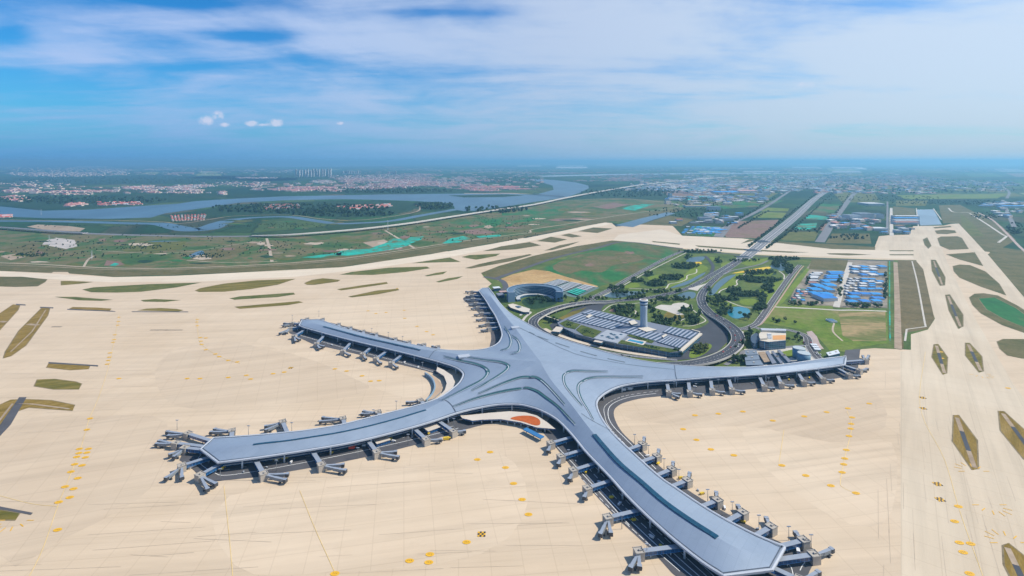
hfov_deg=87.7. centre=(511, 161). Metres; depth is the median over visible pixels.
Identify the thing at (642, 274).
footpath
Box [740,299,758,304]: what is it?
lawn
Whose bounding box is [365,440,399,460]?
jet bridge
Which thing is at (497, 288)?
service building
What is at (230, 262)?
dirt track
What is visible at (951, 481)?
lane marking
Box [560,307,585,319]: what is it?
grass verge
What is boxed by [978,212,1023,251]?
road
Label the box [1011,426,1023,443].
service path
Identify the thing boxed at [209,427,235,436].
jet bridge
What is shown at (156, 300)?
grass island
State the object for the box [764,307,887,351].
meadow
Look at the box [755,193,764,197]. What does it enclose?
works building
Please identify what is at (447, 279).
grass island
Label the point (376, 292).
grass island
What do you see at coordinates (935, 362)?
grass shoulder
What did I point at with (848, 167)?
field
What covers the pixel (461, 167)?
field
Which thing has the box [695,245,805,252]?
grass island
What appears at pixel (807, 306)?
meadow
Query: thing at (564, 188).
river
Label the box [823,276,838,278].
site hut
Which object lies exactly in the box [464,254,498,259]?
grass island
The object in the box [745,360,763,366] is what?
utility shed
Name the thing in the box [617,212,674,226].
pond
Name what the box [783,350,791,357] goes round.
grass verge
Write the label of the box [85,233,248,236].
trunk road
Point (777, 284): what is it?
lawn
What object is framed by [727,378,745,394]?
jet bridge
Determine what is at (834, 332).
dirt track
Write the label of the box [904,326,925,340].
dirt track
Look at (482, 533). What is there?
taxiway marking
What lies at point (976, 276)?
grass island
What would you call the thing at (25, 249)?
rough ground
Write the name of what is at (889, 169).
field
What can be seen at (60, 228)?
rough ground
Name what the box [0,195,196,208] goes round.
woodland floor
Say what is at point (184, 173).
field
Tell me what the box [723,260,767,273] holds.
side road
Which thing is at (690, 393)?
jet bridge
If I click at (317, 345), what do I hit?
jet bridge
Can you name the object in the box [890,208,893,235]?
road
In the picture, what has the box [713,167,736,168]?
field
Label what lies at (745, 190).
works building
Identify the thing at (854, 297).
site hut
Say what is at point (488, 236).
netted ground
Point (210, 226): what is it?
river
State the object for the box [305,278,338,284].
grass island
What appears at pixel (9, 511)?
grass shoulder
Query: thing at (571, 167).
field
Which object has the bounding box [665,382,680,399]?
jet bridge
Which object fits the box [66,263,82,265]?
rough ground
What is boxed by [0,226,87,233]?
trunk viaduct
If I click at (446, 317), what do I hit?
apron bay
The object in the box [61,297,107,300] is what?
grass island
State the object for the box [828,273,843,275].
site hut
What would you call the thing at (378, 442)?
gate annex
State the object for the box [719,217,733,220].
works building
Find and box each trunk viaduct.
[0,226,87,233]
[249,177,725,236]
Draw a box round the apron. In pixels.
[0,222,1023,575]
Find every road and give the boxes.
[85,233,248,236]
[179,411,499,480]
[289,323,449,373]
[463,293,500,346]
[485,276,508,290]
[495,242,682,277]
[541,367,853,575]
[553,335,676,360]
[583,251,683,300]
[612,258,737,301]
[683,198,1017,204]
[683,249,892,260]
[696,258,741,313]
[704,256,714,276]
[713,192,788,236]
[720,227,730,236]
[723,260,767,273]
[724,344,808,364]
[737,180,841,259]
[738,265,801,329]
[754,327,821,358]
[815,187,866,241]
[840,349,859,372]
[886,202,888,233]
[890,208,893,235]
[969,213,1007,242]
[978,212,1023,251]
[1001,200,1016,226]
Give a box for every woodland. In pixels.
[0,169,1018,216]
[576,248,887,346]
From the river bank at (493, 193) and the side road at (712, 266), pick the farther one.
the river bank at (493, 193)
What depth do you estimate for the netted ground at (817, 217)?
2831.45 m
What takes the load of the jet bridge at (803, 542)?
on the ground at (796, 198)
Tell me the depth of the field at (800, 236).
2120.33 m
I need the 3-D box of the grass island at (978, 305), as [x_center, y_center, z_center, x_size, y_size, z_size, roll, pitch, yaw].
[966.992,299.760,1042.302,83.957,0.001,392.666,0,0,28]
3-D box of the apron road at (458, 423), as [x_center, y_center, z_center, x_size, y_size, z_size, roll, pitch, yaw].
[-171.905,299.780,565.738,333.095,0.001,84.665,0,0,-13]
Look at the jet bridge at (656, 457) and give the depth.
528.56 m
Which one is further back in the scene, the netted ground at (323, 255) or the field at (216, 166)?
the field at (216, 166)
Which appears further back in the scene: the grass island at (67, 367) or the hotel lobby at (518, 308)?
the hotel lobby at (518, 308)
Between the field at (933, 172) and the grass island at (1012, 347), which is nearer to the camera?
the grass island at (1012, 347)
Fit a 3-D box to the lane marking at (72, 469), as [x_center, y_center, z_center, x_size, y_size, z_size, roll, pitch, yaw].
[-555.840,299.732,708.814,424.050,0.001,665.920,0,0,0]
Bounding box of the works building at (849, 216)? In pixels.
[842,214,861,219]
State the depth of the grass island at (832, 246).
1882.40 m
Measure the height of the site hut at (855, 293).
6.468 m
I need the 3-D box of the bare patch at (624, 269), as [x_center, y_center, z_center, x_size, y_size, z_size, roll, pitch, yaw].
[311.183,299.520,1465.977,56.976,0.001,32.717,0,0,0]
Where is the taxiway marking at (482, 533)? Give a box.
[0,326,1023,542]
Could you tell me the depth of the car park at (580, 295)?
1234.27 m
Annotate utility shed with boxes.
[745,350,757,355]
[745,355,759,365]
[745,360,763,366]
[758,352,770,364]
[765,351,775,364]
[771,351,782,363]
[777,350,790,362]
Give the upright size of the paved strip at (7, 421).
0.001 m
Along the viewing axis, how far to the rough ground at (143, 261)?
1591.32 m
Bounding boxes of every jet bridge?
[154,439,202,449]
[164,456,210,480]
[165,430,209,443]
[168,444,201,459]
[194,463,224,492]
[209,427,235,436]
[252,459,288,483]
[264,418,288,432]
[279,326,301,334]
[282,322,298,327]
[291,329,306,342]
[310,450,346,474]
[313,335,325,349]
[319,415,346,424]
[340,341,351,356]
[360,347,372,360]
[361,409,381,417]
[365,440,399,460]
[373,350,388,364]
[388,354,403,369]
[406,398,423,405]
[413,428,441,446]
[436,420,465,438]
[465,290,478,293]
[465,294,481,297]
[465,298,484,301]
[468,302,487,306]
[471,306,489,310]
[474,312,493,316]
[476,317,495,321]
[478,322,497,327]
[480,326,499,332]
[546,436,573,453]
[556,449,584,466]
[567,462,597,482]
[582,479,613,500]
[598,508,641,537]
[628,544,683,572]
[629,436,647,451]
[642,448,661,463]
[657,461,677,477]
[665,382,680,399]
[672,471,692,488]
[687,380,701,397]
[702,490,723,509]
[709,379,724,395]
[726,504,749,522]
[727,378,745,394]
[755,516,777,537]
[758,376,774,391]
[771,567,821,575]
[775,374,794,388]
[777,546,834,565]
[780,530,810,551]
[797,372,815,386]
[813,370,834,383]
[834,367,860,379]
[841,365,868,374]
[846,355,869,364]
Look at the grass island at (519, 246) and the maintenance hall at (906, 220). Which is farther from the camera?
the maintenance hall at (906, 220)
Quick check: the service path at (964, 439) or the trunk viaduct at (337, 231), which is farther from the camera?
the trunk viaduct at (337, 231)
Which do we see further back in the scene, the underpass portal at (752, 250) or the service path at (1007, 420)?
the underpass portal at (752, 250)
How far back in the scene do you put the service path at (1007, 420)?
616.05 m
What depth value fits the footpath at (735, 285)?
1242.78 m
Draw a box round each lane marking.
[29,316,118,575]
[200,428,456,474]
[224,489,232,575]
[300,492,333,569]
[561,451,628,524]
[578,474,676,568]
[583,471,691,575]
[589,469,698,575]
[595,467,706,575]
[608,393,655,468]
[840,412,851,490]
[919,357,982,575]
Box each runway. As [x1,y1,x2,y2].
[0,223,608,281]
[951,223,1023,338]
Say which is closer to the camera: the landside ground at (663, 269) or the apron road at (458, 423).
the apron road at (458, 423)
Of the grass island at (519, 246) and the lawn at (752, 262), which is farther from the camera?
the grass island at (519, 246)
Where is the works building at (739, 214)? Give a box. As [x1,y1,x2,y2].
[735,212,743,215]
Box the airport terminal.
[199,287,846,575]
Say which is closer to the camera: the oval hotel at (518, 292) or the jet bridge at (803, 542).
the jet bridge at (803, 542)
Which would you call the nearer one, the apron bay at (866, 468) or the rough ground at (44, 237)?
the apron bay at (866, 468)
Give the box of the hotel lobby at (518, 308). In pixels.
[508,304,529,313]
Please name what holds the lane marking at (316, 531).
on the apron bay at (454, 496)
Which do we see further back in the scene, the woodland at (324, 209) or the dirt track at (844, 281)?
the woodland at (324, 209)
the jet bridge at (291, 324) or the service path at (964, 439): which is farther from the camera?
the jet bridge at (291, 324)
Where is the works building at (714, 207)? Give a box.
[707,206,720,209]
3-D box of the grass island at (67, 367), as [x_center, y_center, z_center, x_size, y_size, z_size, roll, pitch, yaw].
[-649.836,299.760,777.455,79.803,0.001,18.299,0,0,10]
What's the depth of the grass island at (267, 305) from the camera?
1106.89 m
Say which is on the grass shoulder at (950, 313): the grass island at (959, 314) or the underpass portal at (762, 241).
the grass island at (959, 314)
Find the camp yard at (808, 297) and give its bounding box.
[789,260,886,307]
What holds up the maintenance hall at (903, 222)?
on the ground at (796, 198)
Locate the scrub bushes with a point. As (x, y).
(33, 254)
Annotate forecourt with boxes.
[550,303,727,359]
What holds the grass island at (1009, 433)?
on the grass shoulder at (1004, 435)
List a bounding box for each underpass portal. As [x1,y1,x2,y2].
[744,249,761,251]
[753,240,771,242]
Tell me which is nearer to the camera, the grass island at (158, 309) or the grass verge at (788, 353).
the grass verge at (788, 353)
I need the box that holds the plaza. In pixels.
[655,303,688,314]
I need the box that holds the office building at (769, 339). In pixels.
[751,328,785,349]
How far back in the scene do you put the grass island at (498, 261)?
1591.83 m
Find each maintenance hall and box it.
[890,220,919,221]
[890,221,919,223]
[891,215,919,217]
[891,217,919,219]
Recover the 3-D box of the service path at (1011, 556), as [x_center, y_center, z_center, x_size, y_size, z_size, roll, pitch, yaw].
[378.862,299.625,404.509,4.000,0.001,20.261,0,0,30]
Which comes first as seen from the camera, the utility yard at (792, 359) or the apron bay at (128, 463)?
the apron bay at (128, 463)
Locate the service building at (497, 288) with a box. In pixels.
[493,286,499,290]
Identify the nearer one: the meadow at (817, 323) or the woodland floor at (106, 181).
the meadow at (817, 323)
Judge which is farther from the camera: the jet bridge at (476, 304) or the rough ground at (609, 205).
the rough ground at (609, 205)
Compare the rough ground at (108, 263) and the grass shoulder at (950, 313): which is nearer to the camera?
the grass shoulder at (950, 313)
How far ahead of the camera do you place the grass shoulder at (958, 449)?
566.11 m
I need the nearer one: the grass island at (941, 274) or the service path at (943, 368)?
the service path at (943, 368)
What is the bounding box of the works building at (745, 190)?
[733,190,755,191]
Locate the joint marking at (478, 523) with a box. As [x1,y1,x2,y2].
[8,327,1015,575]
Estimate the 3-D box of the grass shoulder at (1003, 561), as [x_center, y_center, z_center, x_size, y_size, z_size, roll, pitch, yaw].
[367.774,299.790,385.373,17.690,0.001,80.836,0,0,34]
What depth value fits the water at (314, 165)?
36058.36 m
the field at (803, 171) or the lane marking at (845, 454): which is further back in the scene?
the field at (803, 171)
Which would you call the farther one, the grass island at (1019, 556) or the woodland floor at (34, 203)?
the woodland floor at (34, 203)
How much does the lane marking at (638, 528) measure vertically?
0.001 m
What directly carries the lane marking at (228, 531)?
on the apron bay at (454, 496)
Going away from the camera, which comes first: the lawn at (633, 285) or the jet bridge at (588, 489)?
the jet bridge at (588, 489)
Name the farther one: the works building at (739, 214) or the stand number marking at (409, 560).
the works building at (739, 214)
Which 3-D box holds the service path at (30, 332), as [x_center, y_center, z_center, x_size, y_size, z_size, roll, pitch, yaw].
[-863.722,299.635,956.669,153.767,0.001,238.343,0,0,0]
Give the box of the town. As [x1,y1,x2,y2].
[0,166,1022,232]
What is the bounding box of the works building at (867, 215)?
[852,212,873,217]
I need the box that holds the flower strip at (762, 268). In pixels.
[735,267,770,272]
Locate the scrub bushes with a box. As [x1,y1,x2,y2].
[3,215,538,259]
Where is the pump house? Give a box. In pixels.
[826,319,836,322]
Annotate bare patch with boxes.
[553,250,643,273]
[615,269,633,270]
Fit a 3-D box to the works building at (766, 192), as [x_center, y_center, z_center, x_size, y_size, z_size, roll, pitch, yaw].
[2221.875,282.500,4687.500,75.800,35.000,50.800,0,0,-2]
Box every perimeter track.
[15,207,679,268]
[17,245,443,269]
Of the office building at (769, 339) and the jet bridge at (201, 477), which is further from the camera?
the office building at (769, 339)
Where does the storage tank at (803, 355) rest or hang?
on the ground at (796, 198)
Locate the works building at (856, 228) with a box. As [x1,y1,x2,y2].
[849,228,863,229]
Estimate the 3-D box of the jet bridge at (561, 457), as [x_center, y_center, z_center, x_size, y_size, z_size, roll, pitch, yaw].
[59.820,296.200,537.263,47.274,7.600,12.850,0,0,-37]
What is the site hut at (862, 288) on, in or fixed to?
on the ground at (796, 198)
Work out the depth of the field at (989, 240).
2443.59 m
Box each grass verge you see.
[0,207,683,276]
[482,240,622,277]
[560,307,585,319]
[689,344,711,357]
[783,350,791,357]
[898,260,933,348]
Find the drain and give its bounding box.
[889,261,890,340]
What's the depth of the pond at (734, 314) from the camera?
1054.32 m
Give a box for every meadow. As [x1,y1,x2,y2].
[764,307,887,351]
[772,268,808,311]
[778,304,832,308]
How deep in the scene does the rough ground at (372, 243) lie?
1963.41 m
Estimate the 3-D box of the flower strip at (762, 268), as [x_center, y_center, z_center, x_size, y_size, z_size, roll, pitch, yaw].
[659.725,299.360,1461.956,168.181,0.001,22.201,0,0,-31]
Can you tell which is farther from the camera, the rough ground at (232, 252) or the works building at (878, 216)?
the works building at (878, 216)
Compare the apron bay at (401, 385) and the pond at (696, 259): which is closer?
the apron bay at (401, 385)
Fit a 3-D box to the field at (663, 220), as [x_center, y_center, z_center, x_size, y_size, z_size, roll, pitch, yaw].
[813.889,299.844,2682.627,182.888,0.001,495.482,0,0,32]
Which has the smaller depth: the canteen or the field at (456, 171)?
the canteen
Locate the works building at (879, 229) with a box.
[873,227,887,230]
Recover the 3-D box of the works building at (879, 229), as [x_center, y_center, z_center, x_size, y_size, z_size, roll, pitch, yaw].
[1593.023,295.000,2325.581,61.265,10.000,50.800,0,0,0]
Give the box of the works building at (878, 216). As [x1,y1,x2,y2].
[873,213,883,218]
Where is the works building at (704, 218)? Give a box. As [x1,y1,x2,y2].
[697,217,711,219]
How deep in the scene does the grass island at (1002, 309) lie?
1069.72 m
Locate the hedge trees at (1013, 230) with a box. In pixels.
[649,185,1023,239]
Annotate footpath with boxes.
[544,328,666,357]
[592,253,684,300]
[632,269,696,288]
[718,273,752,307]
[758,266,803,325]
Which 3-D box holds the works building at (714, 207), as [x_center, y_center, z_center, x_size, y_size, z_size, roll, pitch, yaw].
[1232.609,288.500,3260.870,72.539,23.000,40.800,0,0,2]
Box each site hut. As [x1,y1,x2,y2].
[807,287,822,291]
[807,291,818,294]
[809,283,823,287]
[818,286,834,291]
[820,283,836,287]
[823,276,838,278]
[826,271,844,273]
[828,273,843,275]
[844,299,857,302]
[846,295,860,299]
[847,292,860,295]
[857,287,866,290]
[857,299,870,303]
[858,273,868,276]
[858,292,870,295]
[866,273,878,276]
[868,292,882,295]
[869,296,884,299]
[869,299,882,303]
[875,265,886,268]
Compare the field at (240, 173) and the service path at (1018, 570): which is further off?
the field at (240, 173)
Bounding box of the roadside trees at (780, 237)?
[726,189,849,248]
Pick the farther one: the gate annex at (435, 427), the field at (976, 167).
the field at (976, 167)
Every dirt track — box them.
[188,260,273,262]
[265,238,272,260]
[384,230,414,247]
[779,307,886,311]
[832,323,842,340]
[833,262,852,306]
[893,262,901,349]
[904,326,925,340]
[911,261,926,326]
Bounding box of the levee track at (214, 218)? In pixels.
[42,205,420,223]
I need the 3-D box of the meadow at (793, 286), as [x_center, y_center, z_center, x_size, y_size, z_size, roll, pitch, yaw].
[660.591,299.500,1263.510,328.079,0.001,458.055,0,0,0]
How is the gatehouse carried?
on the ground at (796, 198)
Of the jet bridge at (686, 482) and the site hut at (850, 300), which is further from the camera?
the site hut at (850, 300)
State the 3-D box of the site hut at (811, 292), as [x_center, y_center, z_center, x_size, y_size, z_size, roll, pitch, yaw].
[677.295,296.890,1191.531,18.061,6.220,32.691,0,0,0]
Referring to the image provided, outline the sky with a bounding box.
[0,0,1023,162]
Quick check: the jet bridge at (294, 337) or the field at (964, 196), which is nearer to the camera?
the jet bridge at (294, 337)
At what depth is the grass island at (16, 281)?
1327.48 m
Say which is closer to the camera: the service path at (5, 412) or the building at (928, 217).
the service path at (5, 412)
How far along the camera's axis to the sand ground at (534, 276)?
1360.48 m
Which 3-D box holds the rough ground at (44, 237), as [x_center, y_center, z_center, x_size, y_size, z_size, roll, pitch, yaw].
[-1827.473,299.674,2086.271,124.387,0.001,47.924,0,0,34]
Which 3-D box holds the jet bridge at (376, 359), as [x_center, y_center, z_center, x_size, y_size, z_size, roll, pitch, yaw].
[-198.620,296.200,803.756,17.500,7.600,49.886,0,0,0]
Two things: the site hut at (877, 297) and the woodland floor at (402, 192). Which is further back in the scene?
the woodland floor at (402, 192)
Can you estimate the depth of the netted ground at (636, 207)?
3516.99 m
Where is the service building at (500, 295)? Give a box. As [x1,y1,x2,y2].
[496,293,504,297]
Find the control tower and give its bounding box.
[639,299,647,326]
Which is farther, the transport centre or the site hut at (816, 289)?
the site hut at (816, 289)
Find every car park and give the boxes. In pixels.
[543,279,597,296]
[807,331,823,348]
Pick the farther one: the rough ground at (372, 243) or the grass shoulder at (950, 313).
the rough ground at (372, 243)
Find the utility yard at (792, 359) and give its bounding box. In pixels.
[744,347,813,364]
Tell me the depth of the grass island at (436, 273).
1421.93 m
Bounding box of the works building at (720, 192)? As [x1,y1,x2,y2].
[710,191,739,193]
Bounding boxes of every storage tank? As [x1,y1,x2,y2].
[792,346,805,358]
[797,351,810,361]
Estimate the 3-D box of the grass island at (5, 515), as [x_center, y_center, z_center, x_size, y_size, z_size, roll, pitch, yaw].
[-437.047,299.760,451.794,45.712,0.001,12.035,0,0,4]
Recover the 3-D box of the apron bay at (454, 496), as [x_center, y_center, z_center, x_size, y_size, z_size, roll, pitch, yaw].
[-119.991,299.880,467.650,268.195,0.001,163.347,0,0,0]
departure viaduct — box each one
[528,300,614,334]
[659,305,744,365]
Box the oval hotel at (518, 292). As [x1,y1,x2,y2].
[507,283,562,302]
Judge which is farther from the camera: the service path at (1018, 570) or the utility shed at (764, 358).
the utility shed at (764, 358)
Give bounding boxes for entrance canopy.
[523,427,543,439]
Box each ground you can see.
[0,163,1023,276]
[0,198,685,275]
[0,243,68,255]
[1,254,26,259]
[27,225,84,230]
[36,236,54,238]
[38,246,55,248]
[42,238,76,248]
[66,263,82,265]
[104,260,123,265]
[129,241,185,251]
[129,243,153,245]
[138,260,151,262]
[193,257,210,259]
[203,246,250,256]
[302,239,322,240]
[302,253,339,257]
[304,242,322,244]
[330,237,350,239]
[336,238,410,255]
[363,239,385,246]
[405,236,423,242]
[439,216,510,228]
[442,236,470,243]
[459,228,498,234]
[477,235,500,237]
[481,241,934,366]
[498,269,597,286]
[501,205,585,225]
[516,225,533,227]
[549,219,566,220]
[581,212,599,214]
[594,203,626,208]
[623,204,653,210]
[795,223,816,229]
[806,215,828,219]
[809,259,847,270]
[839,312,885,340]
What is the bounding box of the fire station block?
[898,227,908,230]
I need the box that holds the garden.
[601,297,708,328]
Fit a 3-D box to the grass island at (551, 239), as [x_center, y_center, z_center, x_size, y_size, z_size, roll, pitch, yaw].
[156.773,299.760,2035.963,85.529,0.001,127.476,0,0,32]
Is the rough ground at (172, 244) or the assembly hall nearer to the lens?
the assembly hall
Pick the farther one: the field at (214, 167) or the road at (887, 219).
the field at (214, 167)
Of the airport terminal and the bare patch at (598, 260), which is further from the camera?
the bare patch at (598, 260)
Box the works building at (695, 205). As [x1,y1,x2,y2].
[683,205,707,206]
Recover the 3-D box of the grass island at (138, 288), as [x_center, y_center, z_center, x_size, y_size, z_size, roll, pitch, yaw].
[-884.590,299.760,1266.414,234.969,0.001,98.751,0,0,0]
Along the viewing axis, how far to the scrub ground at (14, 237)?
2014.01 m
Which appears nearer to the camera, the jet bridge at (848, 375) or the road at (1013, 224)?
the jet bridge at (848, 375)
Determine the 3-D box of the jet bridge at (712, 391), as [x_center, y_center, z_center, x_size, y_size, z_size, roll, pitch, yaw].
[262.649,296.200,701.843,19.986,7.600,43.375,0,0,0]
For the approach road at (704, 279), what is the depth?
1272.44 m
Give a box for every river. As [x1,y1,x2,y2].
[0,179,588,218]
[0,209,460,230]
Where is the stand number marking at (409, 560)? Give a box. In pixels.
[53,288,1010,575]
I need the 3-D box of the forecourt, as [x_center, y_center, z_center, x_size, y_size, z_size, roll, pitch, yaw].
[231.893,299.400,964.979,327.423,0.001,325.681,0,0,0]
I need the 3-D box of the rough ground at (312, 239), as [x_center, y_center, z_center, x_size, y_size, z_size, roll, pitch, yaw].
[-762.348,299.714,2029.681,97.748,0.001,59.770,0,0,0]
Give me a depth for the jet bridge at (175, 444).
555.65 m
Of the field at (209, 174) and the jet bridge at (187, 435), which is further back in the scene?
the field at (209, 174)
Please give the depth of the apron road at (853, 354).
817.17 m
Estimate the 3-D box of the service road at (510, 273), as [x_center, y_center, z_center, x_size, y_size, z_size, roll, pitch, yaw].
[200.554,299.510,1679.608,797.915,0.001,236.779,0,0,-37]
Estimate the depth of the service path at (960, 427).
606.67 m
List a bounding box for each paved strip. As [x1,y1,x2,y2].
[0,397,25,435]
[0,506,31,514]
[49,362,97,365]
[67,309,115,311]
[132,311,187,311]
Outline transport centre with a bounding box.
[552,309,701,356]
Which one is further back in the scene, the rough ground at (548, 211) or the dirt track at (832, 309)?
the rough ground at (548, 211)
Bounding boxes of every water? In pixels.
[243,165,394,166]
[541,173,831,176]
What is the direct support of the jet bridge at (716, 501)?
on the ground at (796, 198)
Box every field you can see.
[77,166,108,166]
[119,166,153,166]
[156,167,191,168]
[161,165,195,165]
[162,164,192,164]
[174,172,194,173]
[196,174,221,175]
[200,166,233,166]
[200,167,229,167]
[225,173,262,174]
[278,167,308,167]
[418,172,448,173]
[440,170,472,171]
[447,166,477,167]
[478,166,514,167]
[541,243,682,286]
[556,167,586,167]
[632,166,663,166]
[640,215,691,225]
[662,192,715,196]
[671,167,704,168]
[678,201,780,208]
[683,226,720,235]
[698,171,729,172]
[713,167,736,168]
[725,220,777,237]
[733,193,777,198]
[743,171,778,171]
[747,174,784,176]
[752,212,785,217]
[761,207,788,210]
[782,231,818,240]
[784,169,813,169]
[786,171,820,172]
[790,174,822,175]
[792,167,821,168]
[809,204,840,212]
[826,234,870,243]
[828,169,856,170]
[831,167,864,168]
[831,171,861,172]
[835,192,879,202]
[836,173,862,175]
[866,164,898,164]
[873,169,905,169]
[873,186,891,188]
[893,206,915,225]
[896,201,926,205]
[897,194,1005,198]
[904,164,934,164]
[916,171,950,172]
[939,205,1015,251]
[956,167,996,168]
[960,214,983,235]
[964,173,1002,176]
[986,189,1004,191]
[988,246,1023,296]
[994,193,1022,196]
[997,170,1023,171]
[1003,180,1023,181]
[1007,173,1023,176]
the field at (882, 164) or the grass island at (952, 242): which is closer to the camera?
the grass island at (952, 242)
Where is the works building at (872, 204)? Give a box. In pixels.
[857,202,884,205]
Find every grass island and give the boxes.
[0,277,46,286]
[0,304,19,328]
[0,399,73,423]
[0,510,18,519]
[4,308,48,357]
[35,379,80,388]
[47,363,88,369]
[61,281,88,284]
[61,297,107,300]
[70,307,110,310]
[83,283,195,291]
[142,299,176,301]
[142,308,181,310]
[195,279,292,291]
[231,293,293,299]
[237,301,301,308]
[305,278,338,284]
[338,282,387,289]
[340,267,428,274]
[349,289,398,296]
[416,258,459,262]
[426,271,446,275]
[437,276,461,281]
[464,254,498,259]
[467,254,530,267]
[486,242,538,250]
[539,237,566,242]
[545,242,576,250]
[563,234,579,237]
[581,227,611,232]
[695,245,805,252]
[741,239,874,249]
[827,253,869,254]
[923,238,930,248]
[931,260,944,285]
[932,344,946,374]
[936,230,955,233]
[938,236,967,249]
[946,294,962,328]
[947,252,982,265]
[953,264,1004,294]
[953,415,977,469]
[966,343,982,371]
[970,293,1023,331]
[979,297,1023,326]
[998,339,1023,357]
[999,411,1023,457]
[1004,543,1023,575]
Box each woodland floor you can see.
[0,175,293,186]
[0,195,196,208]
[160,201,418,218]
[183,171,397,180]
[299,188,510,193]
[414,201,452,210]
[460,203,543,214]
[485,173,547,186]
[571,185,687,199]
[644,281,667,286]
[682,251,721,252]
[745,279,773,282]
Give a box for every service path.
[0,403,69,420]
[10,310,45,351]
[937,353,942,363]
[940,364,945,372]
[955,417,963,431]
[960,431,970,450]
[966,450,976,467]
[970,351,977,361]
[1001,413,1014,426]
[1004,547,1018,565]
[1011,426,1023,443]
[1012,564,1023,575]
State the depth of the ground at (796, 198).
4933.27 m
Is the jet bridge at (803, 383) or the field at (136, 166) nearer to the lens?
the jet bridge at (803, 383)
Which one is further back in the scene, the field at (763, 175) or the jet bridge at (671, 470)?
the field at (763, 175)
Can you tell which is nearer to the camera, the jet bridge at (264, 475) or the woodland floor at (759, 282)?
the jet bridge at (264, 475)
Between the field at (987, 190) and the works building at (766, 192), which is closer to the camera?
the works building at (766, 192)
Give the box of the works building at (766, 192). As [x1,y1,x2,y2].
[759,191,769,194]
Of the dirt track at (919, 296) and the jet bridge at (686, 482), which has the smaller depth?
the jet bridge at (686, 482)
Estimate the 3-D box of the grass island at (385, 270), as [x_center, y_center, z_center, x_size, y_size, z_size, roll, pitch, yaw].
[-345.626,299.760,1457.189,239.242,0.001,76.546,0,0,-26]
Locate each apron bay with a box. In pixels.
[0,415,170,566]
[155,341,368,408]
[211,452,527,574]
[257,337,432,396]
[300,291,484,345]
[625,388,886,442]
[742,427,897,526]
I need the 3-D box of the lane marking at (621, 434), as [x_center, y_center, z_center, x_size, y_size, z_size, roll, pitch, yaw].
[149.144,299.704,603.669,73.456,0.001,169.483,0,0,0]
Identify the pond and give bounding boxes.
[189,251,203,257]
[605,291,645,297]
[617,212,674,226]
[671,272,704,287]
[678,292,695,297]
[686,256,704,261]
[708,274,735,294]
[727,307,749,318]
[770,263,786,270]
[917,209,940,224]
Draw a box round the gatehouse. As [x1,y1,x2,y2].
[826,350,839,357]
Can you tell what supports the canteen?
on the ground at (796, 198)
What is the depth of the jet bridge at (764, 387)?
694.80 m
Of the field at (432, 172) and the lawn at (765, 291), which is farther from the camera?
the field at (432, 172)
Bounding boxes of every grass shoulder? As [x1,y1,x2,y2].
[0,399,74,410]
[0,510,19,520]
[3,308,49,357]
[34,379,81,389]
[931,261,945,285]
[931,344,947,374]
[945,294,963,328]
[952,415,978,469]
[953,264,1005,294]
[965,343,983,371]
[969,293,1023,332]
[998,411,1023,459]
[1001,543,1023,575]
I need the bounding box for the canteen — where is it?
[819,279,830,282]
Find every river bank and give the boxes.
[449,194,520,196]
[464,193,522,193]
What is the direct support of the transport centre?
on the ground at (796, 198)
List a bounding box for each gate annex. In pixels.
[373,436,390,446]
[423,423,440,433]
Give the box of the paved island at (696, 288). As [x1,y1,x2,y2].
[688,284,704,290]
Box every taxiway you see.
[614,229,913,258]
[875,226,1023,575]
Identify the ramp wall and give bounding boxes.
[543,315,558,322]
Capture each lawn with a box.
[624,282,639,287]
[648,275,661,279]
[664,312,683,319]
[665,264,707,287]
[714,272,748,305]
[721,257,736,266]
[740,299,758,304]
[741,258,767,264]
[751,270,772,275]
[759,289,774,293]
[766,277,783,303]
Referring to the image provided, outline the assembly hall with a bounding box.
[812,293,837,301]
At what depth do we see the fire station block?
2275.08 m
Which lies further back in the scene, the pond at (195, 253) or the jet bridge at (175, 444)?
the pond at (195, 253)
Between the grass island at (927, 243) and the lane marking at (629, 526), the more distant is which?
the grass island at (927, 243)
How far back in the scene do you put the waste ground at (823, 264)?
1544.32 m
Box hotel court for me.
[522,297,556,308]
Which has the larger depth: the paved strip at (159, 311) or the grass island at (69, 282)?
the grass island at (69, 282)
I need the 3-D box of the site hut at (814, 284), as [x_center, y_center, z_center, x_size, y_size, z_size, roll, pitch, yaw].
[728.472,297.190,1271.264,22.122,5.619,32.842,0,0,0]
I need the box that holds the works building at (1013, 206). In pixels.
[996,205,1023,207]
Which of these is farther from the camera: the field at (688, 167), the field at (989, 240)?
the field at (688, 167)

